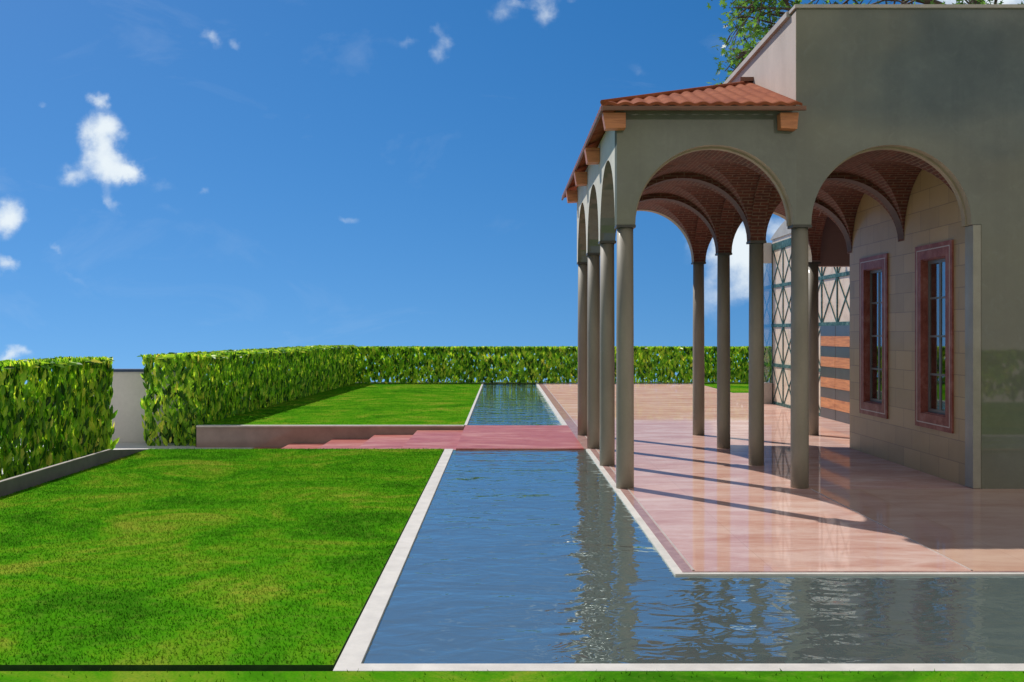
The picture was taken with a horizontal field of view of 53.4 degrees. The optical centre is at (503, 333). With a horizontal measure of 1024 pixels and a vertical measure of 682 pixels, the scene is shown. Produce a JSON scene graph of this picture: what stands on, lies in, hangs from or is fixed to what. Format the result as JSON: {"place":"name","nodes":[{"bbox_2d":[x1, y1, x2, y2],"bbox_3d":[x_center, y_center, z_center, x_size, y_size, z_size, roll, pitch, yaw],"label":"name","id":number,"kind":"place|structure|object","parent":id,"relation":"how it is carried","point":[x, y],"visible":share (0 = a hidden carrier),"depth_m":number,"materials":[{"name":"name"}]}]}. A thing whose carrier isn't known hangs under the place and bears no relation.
{"place":"outdoors","nodes":[
{"label":"outdoors","id":0,"kind":"place"},
{"bbox_2d":[0,443,251,473],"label":"sunken path","id":1,"kind":"structure","parent":0,"point":[120,446],"depth_m":22.29,"materials":[{"name":"stone"}]},
{"bbox_2d":[0,448,443,670],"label":"lawn","id":2,"kind":"structure","parent":0,"point":[67,664],"depth_m":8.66,"materials":[{"name":"green plant"}]},
{"bbox_2d":[198,383,481,424],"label":"lawn","id":3,"kind":"structure","parent":0,"point":[339,419],"depth_m":27.12,"materials":[{"name":"green plant"}]},
{"bbox_2d":[0,669,1023,681],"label":"lawn","id":4,"kind":"structure","parent":0,"point":[547,676],"depth_m":5.93,"materials":[{"name":"green plant"}]},
{"bbox_2d":[0,0,1023,383],"label":"sky","id":5,"kind":"structure","parent":0,"point":[177,176],"materials":[{"name":"blue"}]},
{"bbox_2d":[468,384,561,424],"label":"canal water","id":6,"kind":"structure","parent":0,"point":[512,404],"depth_m":27.98,"materials":[{"name":"blue liquid"}]},
{"bbox_2d":[456,425,583,449],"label":"footbridge slab","id":7,"kind":"structure","parent":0,"point":[517,437],"depth_m":19.32,"materials":[{"name":"pink stone"}]},
{"bbox_2d":[362,450,1023,663],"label":"pool water","id":8,"kind":"structure","parent":0,"point":[534,557],"depth_m":7.69,"materials":[{"name":"blue liquid"}]},
{"bbox_2d":[704,383,748,392],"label":"lawn","id":9,"kind":"structure","parent":0,"point":[741,386],"depth_m":38.15,"materials":[{"name":"green plant"}]},
{"bbox_2d":[544,383,972,570],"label":"terrace","id":10,"kind":"structure","parent":0,"point":[706,503],"depth_m":13.10,"materials":[{"name":"pink stone"}]},
{"bbox_2d":[561,77,953,488],"bbox_3d":[3.718,-0.925,17.188,4.991,5.850,8.824,0,0,0],"label":"loggia","id":11,"kind":"object","parent":10,"relation":"on","point":[700,168],"visible":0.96,"depth_m":15.11,"materials":[{"name":"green paint"}]},
{"bbox_2d":[543,383,971,570],"bbox_3d":[2.776,2.196,24.740,2.364,0.407,32.320,0,0,0],"label":"terrace inlay","id":12,"kind":"object","parent":10,"relation":"on","point":[676,549],"visible":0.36,"depth_m":10.50,"materials":[{"name":"stone"}]},
{"bbox_2d":[763,243,771,403],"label":"wall","id":13,"kind":"structure","parent":10,"relation":"on","point":[767,385],"depth_m":28.80,"materials":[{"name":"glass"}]},
{"bbox_2d":[538,383,1023,571],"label":"terrace rim","id":14,"kind":"object","parent":10,"relation":"on","point":[575,433],"visible":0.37,"depth_m":8.54,"materials":[{"name":"stone"}]},
{"bbox_2d":[541,383,691,570],"bbox_3d":[1.549,2.199,24.725,0.090,0.402,32.350,0,0,0],"label":"terrace border","id":15,"kind":"object","parent":14,"relation":"attached to","point":[679,561],"visible":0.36,"depth_m":11.11,"materials":[{"name":"stone"}]},
{"bbox_2d":[770,220,849,423],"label":"annexe","id":16,"kind":"structure","parent":10,"relation":"on","point":[834,342],"depth_m":24.26,"materials":[{"name":"beige stone"}]},
{"bbox_2d":[820,325,849,423],"bbox_3d":[7.631,0.906,23.310,0.055,2.172,2.220,0,0,0],"label":"door","id":17,"kind":"structure","parent":16,"relation":"in","point":[834,340],"depth_m":23.30,"materials":[{"name":"wood"}]},
{"bbox_2d":[706,0,1022,84],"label":"tree","id":18,"kind":"object","parent":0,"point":[756,28],"visible":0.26,"depth_m":20.50,"materials":[{"name":"green plant"}]},
{"bbox_2d":[723,4,1023,488],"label":"house","id":19,"kind":"structure","parent":0,"point":[937,342],"depth_m":13.07,"materials":[{"name":"grey paint"}]},
{"bbox_2d":[859,253,887,418],"bbox_3d":[6.086,0.040,16.570,0.147,2.600,1.220,0,0,0],"label":"window","id":20,"kind":"structure","parent":19,"relation":"in","point":[873,270],"depth_m":16.76,"materials":[{"name":"red stone"}]},
{"bbox_2d":[915,240,953,432],"bbox_3d":[6.086,0.040,14.250,0.147,2.600,1.220,0,0,0],"label":"window","id":21,"kind":"structure","parent":19,"relation":"in","point":[934,263],"depth_m":14.40,"materials":[{"name":"red stone"}]},
{"bbox_2d":[813,489,1023,570],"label":"terrace apron","id":22,"kind":"object","parent":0,"point":[978,529],"visible":0.4,"depth_m":10.97,"materials":[{"name":"pink stone"}]},
{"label":"ground","id":23,"kind":"structure","parent":0,"visible":0},
{"bbox_2d":[0,356,119,479],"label":"hedge","id":24,"kind":"object","parent":23,"relation":"on","point":[77,392],"visible":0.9,"depth_m":15.98,"materials":[{"name":"green plant"}]},
{"bbox_2d":[0,449,146,496],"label":"wall","id":25,"kind":"structure","parent":23,"relation":"on","point":[10,485],"depth_m":14.09,"materials":[{"name":"concrete"}]},
{"bbox_2d":[109,369,188,442],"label":"garden wall","id":26,"kind":"structure","parent":23,"relation":"on","point":[129,391],"depth_m":23.10,"materials":[{"name":"white paint"}]},
{"bbox_2d":[137,345,355,445],"bbox_3d":[-6.932,1.505,31.566,1.792,2.139,18.956,0,0,2],"label":"hedge","id":27,"kind":"object","parent":23,"relation":"on","point":[234,376],"visible":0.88,"depth_m":24.33,"materials":[{"name":"green plant"}]},
{"bbox_2d":[196,425,463,447],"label":"retaining wall","id":28,"kind":"structure","parent":23,"relation":"on","point":[244,436],"depth_m":22.09,"materials":[{"name":"grey concrete"}]},
{"bbox_2d":[255,430,462,449],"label":"path steps","id":29,"kind":"structure","parent":23,"relation":"on","point":[436,439],"depth_m":20.69,"materials":[{"name":"pink stone"}]},
{"bbox_2d":[165,382,748,442],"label":"hedge bed","id":30,"kind":"object","parent":23,"relation":"on","point":[172,441],"visible":0.04,"depth_m":41.59,"materials":[{"name":"brown soil"}]},
{"bbox_2d":[343,346,770,382],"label":"hedge","id":31,"kind":"object","parent":30,"relation":"on","point":[384,362],"visible":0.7,"depth_m":40.97,"materials":[{"name":"green plant"}]},
{"bbox_2d":[464,383,566,426],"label":"canal kerb","id":32,"kind":"structure","parent":23,"relation":"on","point":[558,415],"depth_m":27.50,"materials":[{"name":"white stone"}]},
{"bbox_2d":[333,449,1023,670],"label":"pool kerb","id":33,"kind":"structure","parent":23,"relation":"on","point":[353,654],"depth_m":6.15,"materials":[{"name":"white stone"}]},
{"bbox_2d":[586,449,1023,575],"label":"terrace kerb","id":34,"kind":"structure","parent":23,"relation":"on","point":[666,557],"depth_m":8.52,"materials":[{"name":"white stone"}]}
]}

